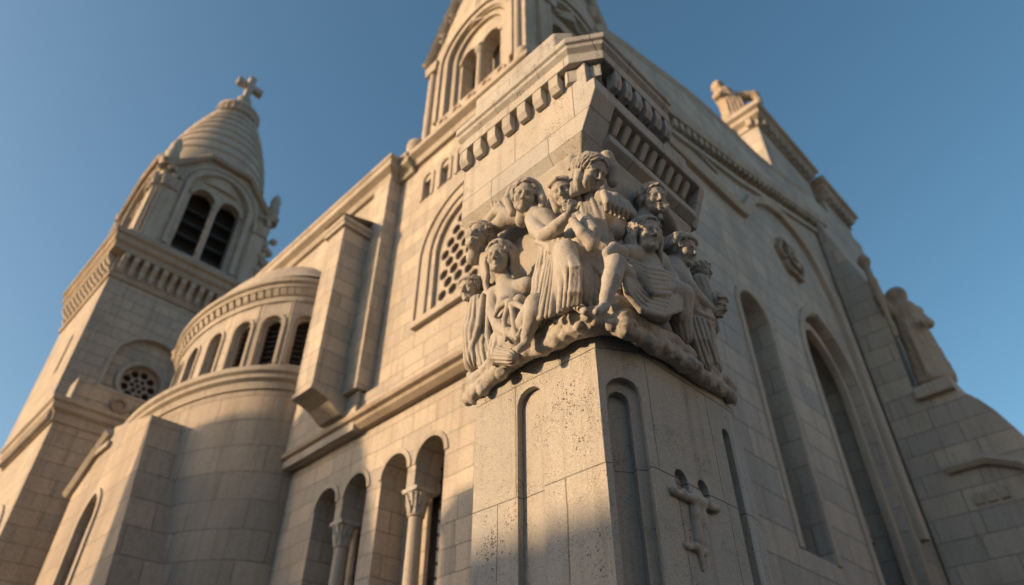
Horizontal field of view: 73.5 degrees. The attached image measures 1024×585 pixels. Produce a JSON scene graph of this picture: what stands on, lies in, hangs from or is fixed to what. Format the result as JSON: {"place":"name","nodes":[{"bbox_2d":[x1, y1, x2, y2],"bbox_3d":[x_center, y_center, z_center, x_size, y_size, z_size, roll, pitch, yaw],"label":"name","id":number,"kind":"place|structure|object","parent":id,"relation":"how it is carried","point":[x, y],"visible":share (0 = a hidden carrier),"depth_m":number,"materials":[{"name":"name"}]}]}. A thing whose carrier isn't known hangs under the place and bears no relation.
{"place":"outdoors","nodes":[
{"label":"outdoors","id":0,"kind":"place"},
{"bbox_2d":[0,378,147,584],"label":"vestibule wing","id":1,"kind":"structure","parent":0,"point":[46,449],"depth_m":25.93,"materials":[{"name":"beige stone"}]},
{"bbox_2d":[0,504,4,523],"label":"window","id":2,"kind":"structure","parent":1,"relation":"in","point":[2,507],"depth_m":24.95,"materials":[{"name":"stone"}]},
{"bbox_2d":[0,76,280,475],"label":"bell tower","id":3,"kind":"structure","parent":0,"point":[186,242],"depth_m":39.60,"materials":[{"name":"stone"}]},
{"bbox_2d":[96,336,173,400],"bbox_3d":[-19.053,4.558,35.292,3.940,4.870,0.710,32,-48,-34],"label":"window","id":4,"kind":"structure","parent":3,"relation":"in","point":[131,380],"depth_m":35.35,"materials":[{"name":"stone"}]},
{"bbox_2d":[0,0,1023,450],"label":"sky","id":5,"kind":"structure","parent":0,"point":[912,111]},
{"bbox_2d":[456,32,773,584],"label":"carved pier","id":6,"kind":"structure","parent":0,"point":[599,387],"depth_m":5.05,"materials":[{"name":"stone"}]},
{"label":"ground","id":7,"kind":"structure","parent":0,"visible":0},
{"bbox_2d":[35,415,181,584],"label":"side chapel","id":8,"kind":"structure","parent":7,"relation":"on","point":[114,524],"depth_m":19.35,"materials":[{"name":"stone"}]},
{"bbox_2d":[51,487,102,584],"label":"window","id":9,"kind":"structure","parent":8,"relation":"in","point":[98,491],"depth_m":19.96,"materials":[{"name":"stone"}]},
{"bbox_2d":[125,266,321,584],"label":"apse","id":10,"kind":"structure","parent":7,"relation":"on","point":[226,402],"depth_m":20.18,"materials":[{"name":"stone"}]},
{"bbox_2d":[170,361,183,387],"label":"window","id":11,"kind":"structure","parent":10,"relation":"in","point":[182,362],"depth_m":24.53,"materials":[{"name":"stone"}]},
{"bbox_2d":[179,344,200,383],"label":"window","id":12,"kind":"structure","parent":10,"relation":"in","point":[198,346],"depth_m":23.59,"materials":[{"name":"stone"}]},
{"bbox_2d":[196,330,224,376],"bbox_3d":[-9.828,2.192,22.803,0.950,2.200,0.470,-24,-44,27],"label":"window","id":13,"kind":"structure","parent":10,"relation":"in","point":[222,337],"depth_m":22.85,"materials":[{"name":"stone"}]},
{"bbox_2d":[220,319,254,369],"bbox_3d":[-8.744,1.793,22.302,0.950,2.200,0.470,-16,-41,19],"label":"window","id":14,"kind":"structure","parent":10,"relation":"in","point":[245,345],"depth_m":22.36,"materials":[{"name":"stone"}]},
{"bbox_2d":[247,312,285,365],"bbox_3d":[-7.735,1.579,22.033,0.950,2.200,0.470,-7,-39,9],"label":"window","id":15,"kind":"structure","parent":10,"relation":"in","point":[269,354],"depth_m":22.08,"materials":[{"name":"stone"}]},
{"bbox_2d":[281,313,311,365],"bbox_3d":[-6.745,1.588,22.046,0.950,2.200,0.470,11,-40,-14],"label":"window","id":16,"kind":"structure","parent":10,"relation":"in","point":[295,350],"depth_m":22.08,"materials":[{"name":"stone"}]},
{"bbox_2d":[171,26,1023,584],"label":"church","id":17,"kind":"structure","parent":7,"relation":"on","point":[869,462],"depth_m":21.60,"materials":[{"name":"stone"}]},
{"bbox_2d":[311,483,358,584],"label":"window","id":18,"kind":"structure","parent":17,"relation":"in","point":[350,557],"depth_m":16.91,"materials":[{"name":"stone"}]},
{"bbox_2d":[340,468,369,499],"bbox_3d":[-3.530,5.980,15.949,0.787,3.730,1.217,32,-48,-34],"label":"window","id":19,"kind":"structure","parent":17,"relation":"in","point":[361,470],"depth_m":16.84,"materials":[{"name":"stone"}]},
{"bbox_2d":[378,448,431,584],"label":"window","id":20,"kind":"structure","parent":17,"relation":"in","point":[426,522],"depth_m":15.28,"materials":[{"name":"stone"}]},
{"bbox_2d":[412,430,448,584],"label":"window","id":21,"kind":"structure","parent":17,"relation":"in","point":[440,433],"depth_m":15.12,"materials":[{"name":"stone"}]},
{"bbox_2d":[409,179,480,330],"bbox_3d":[-0.993,-1.571,18.339,0.610,4.460,4.280,32,-48,-34],"label":"window","id":22,"kind":"structure","parent":17,"relation":"in","point":[454,266],"depth_m":18.70,"materials":[{"name":"stone"}]},
{"bbox_2d":[406,0,608,185],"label":"belfry tower","id":23,"kind":"structure","parent":17,"relation":"on","point":[478,49],"depth_m":24.10,"materials":[{"name":"stone"}]},
{"bbox_2d":[711,80,762,119],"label":"stone statue","id":24,"kind":"object","parent":17,"relation":"on","point":[729,101],"visible":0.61,"depth_m":43.72,"materials":[{"name":"beige stone"}]},
{"bbox_2d":[734,283,843,567],"bbox_3d":[7.763,3.533,20.804,2.420,9.010,0.862,32,-48,-34],"label":"window","id":25,"kind":"structure","parent":17,"relation":"in","point":[740,287],"depth_m":20.01,"materials":[{"name":"stone"}]},
{"bbox_2d":[799,306,934,584],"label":"window","id":26,"kind":"structure","parent":17,"relation":"in","point":[805,328],"depth_m":25.19,"materials":[{"name":"stone"}]},
{"bbox_2d":[857,254,957,385],"bbox_3d":[17.440,1.154,30.300,2.188,7.054,1.668,32,-48,-34],"label":"stone statue","id":27,"kind":"object","parent":17,"relation":"on","point":[924,352],"visible":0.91,"depth_m":29.74,"materials":[{"name":"beige stone"}]}
]}

